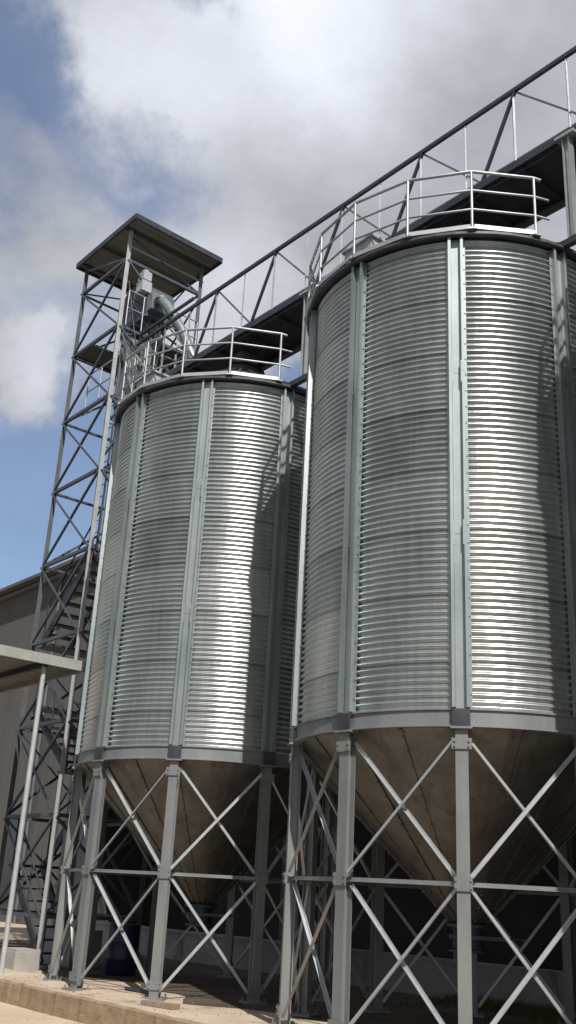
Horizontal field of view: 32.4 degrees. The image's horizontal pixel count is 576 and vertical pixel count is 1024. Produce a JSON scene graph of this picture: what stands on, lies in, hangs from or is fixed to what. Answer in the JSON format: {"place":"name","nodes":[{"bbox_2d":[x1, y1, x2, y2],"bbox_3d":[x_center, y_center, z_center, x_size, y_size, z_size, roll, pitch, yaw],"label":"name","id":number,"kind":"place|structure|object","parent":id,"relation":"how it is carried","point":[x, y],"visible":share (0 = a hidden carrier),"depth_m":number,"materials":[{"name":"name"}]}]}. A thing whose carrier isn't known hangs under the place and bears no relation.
{"place":"outdoors","nodes":[
{"label":"outdoors","id":0,"kind":"place"},
{"bbox_2d":[0,1002,83,1023],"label":"path","id":1,"kind":"structure","parent":0,"point":[11,1013],"depth_m":14.94,"materials":[{"name":"beige concrete"}]},
{"bbox_2d":[0,979,202,1023],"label":"kerb","id":2,"kind":"structure","parent":1,"relation":"on","point":[81,1009],"depth_m":14.89,"materials":[{"name":"beige concrete"}]},
{"bbox_2d":[0,977,216,1023],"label":"kerb top","id":3,"kind":"structure","parent":2,"relation":"on","point":[149,1010],"depth_m":14.29,"materials":[{"name":"concrete"}]},
{"bbox_2d":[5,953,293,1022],"bbox_3d":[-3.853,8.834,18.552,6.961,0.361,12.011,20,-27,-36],"label":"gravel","id":4,"kind":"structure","parent":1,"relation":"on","point":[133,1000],"depth_m":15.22,"materials":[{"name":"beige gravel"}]},
{"bbox_2d":[0,922,326,1023],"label":"pavement","id":5,"kind":"structure","parent":0,"point":[201,1012],"depth_m":14.13,"materials":[{"name":"concrete"}]},
{"bbox_2d":[0,947,39,972],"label":"concrete block","id":6,"kind":"object","parent":5,"relation":"on","point":[23,959],"depth_m":18.32,"materials":[{"name":"white concrete"}]},
{"bbox_2d":[0,552,98,925],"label":"warehouse","id":7,"kind":"structure","parent":5,"relation":"on","point":[18,601],"depth_m":41.45,"materials":[{"name":"grey metal"}]},
{"bbox_2d":[0,819,26,908],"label":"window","id":8,"kind":"structure","parent":7,"relation":"in","point":[6,873],"depth_m":39.73,"materials":[{"name":"grey glass"}]},
{"bbox_2d":[124,986,148,993],"bbox_3d":[-2.408,7.674,15.864,0.060,0.060,0.700,20,-27,-37],"label":"steel rod","id":9,"kind":"object","parent":5,"relation":"on","point":[126,988],"visible":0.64,"depth_m":15.85,"materials":[{"name":"grey metal"}]},
{"bbox_2d":[140,1000,179,1008],"bbox_3d":[-1.824,7.030,14.128,0.620,0.060,0.170,-13,-26,35],"label":"board","id":10,"kind":"object","parent":5,"relation":"on","point":[160,1004],"visible":1,"depth_m":14.05,"materials":[{"name":"brown wood"}]},
{"bbox_2d":[95,921,564,1009],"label":"wall","id":11,"kind":"structure","parent":5,"relation":"on","point":[427,974],"depth_m":18.33,"materials":[{"name":"grey concrete"}]},
{"bbox_2d":[96,803,575,970],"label":"open shed","id":12,"kind":"structure","parent":5,"relation":"on","point":[520,916],"depth_m":23.98,"materials":[{"name":"grey paint"}]},
{"bbox_2d":[0,940,555,1023],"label":"concrete slab","id":13,"kind":"object","parent":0,"point":[194,990],"visible":0.38,"depth_m":16.49,"materials":[{"name":"concrete"}]},
{"bbox_2d":[0,644,85,974],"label":"canopy","id":14,"kind":"object","parent":13,"relation":"on","point":[20,668],"visible":0.99,"depth_m":19.40,"materials":[{"name":"metal"}]},
{"bbox_2d":[0,968,173,1001],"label":"loose sand","id":15,"kind":"structure","parent":13,"relation":"on","point":[113,994],"depth_m":16.03,"materials":[{"name":"sand"}]},
{"bbox_2d":[0,213,222,968],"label":"elevator tower","id":16,"kind":"structure","parent":13,"relation":"on","point":[134,246],"depth_m":23.73,"materials":[{"name":"metal"}]},
{"bbox_2d":[42,270,194,967],"bbox_3d":[-3.710,1.416,22.498,1.318,16.360,3.235,20,-27,-36],"label":"bucket elevator","id":17,"kind":"object","parent":13,"relation":"on","point":[159,305],"visible":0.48,"depth_m":23.83,"materials":[{"name":"grey metal"}]},
{"bbox_2d":[105,923,140,975],"bbox_3d":[-3.163,8.365,18.931,0.610,0.900,0.610,3,-21,0],"label":"plastic drum","id":18,"kind":"object","parent":13,"relation":"on","point":[120,961],"visible":0.83,"depth_m":18.70,"materials":[{"name":"blue plastic"}]},
{"bbox_2d":[42,326,337,1003],"bbox_3d":[-1.323,2.555,19.521,5.220,12.337,5.252,-1,-21,10],"label":"grain silo","id":19,"kind":"object","parent":13,"relation":"on","point":[183,751],"visible":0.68,"depth_m":17.43,"materials":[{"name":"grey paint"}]},
{"bbox_2d":[136,45,575,386],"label":"conveyor bridge","id":20,"kind":"structure","parent":19,"relation":"on","point":[550,163],"depth_m":17.25,"materials":[{"name":"metal"}]},
{"bbox_2d":[269,170,575,1023],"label":"grain silo","id":21,"kind":"object","parent":13,"relation":"on","point":[433,716],"visible":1,"depth_m":13.16,"materials":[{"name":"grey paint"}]},
{"bbox_2d":[399,991,565,1023],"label":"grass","id":22,"kind":"structure","parent":13,"relation":"on","point":[531,1012],"depth_m":15.77,"materials":[{"name":"green plant"}]},
{"bbox_2d":[0,0,575,588],"label":"sky","id":23,"kind":"structure","parent":0,"point":[233,127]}
]}

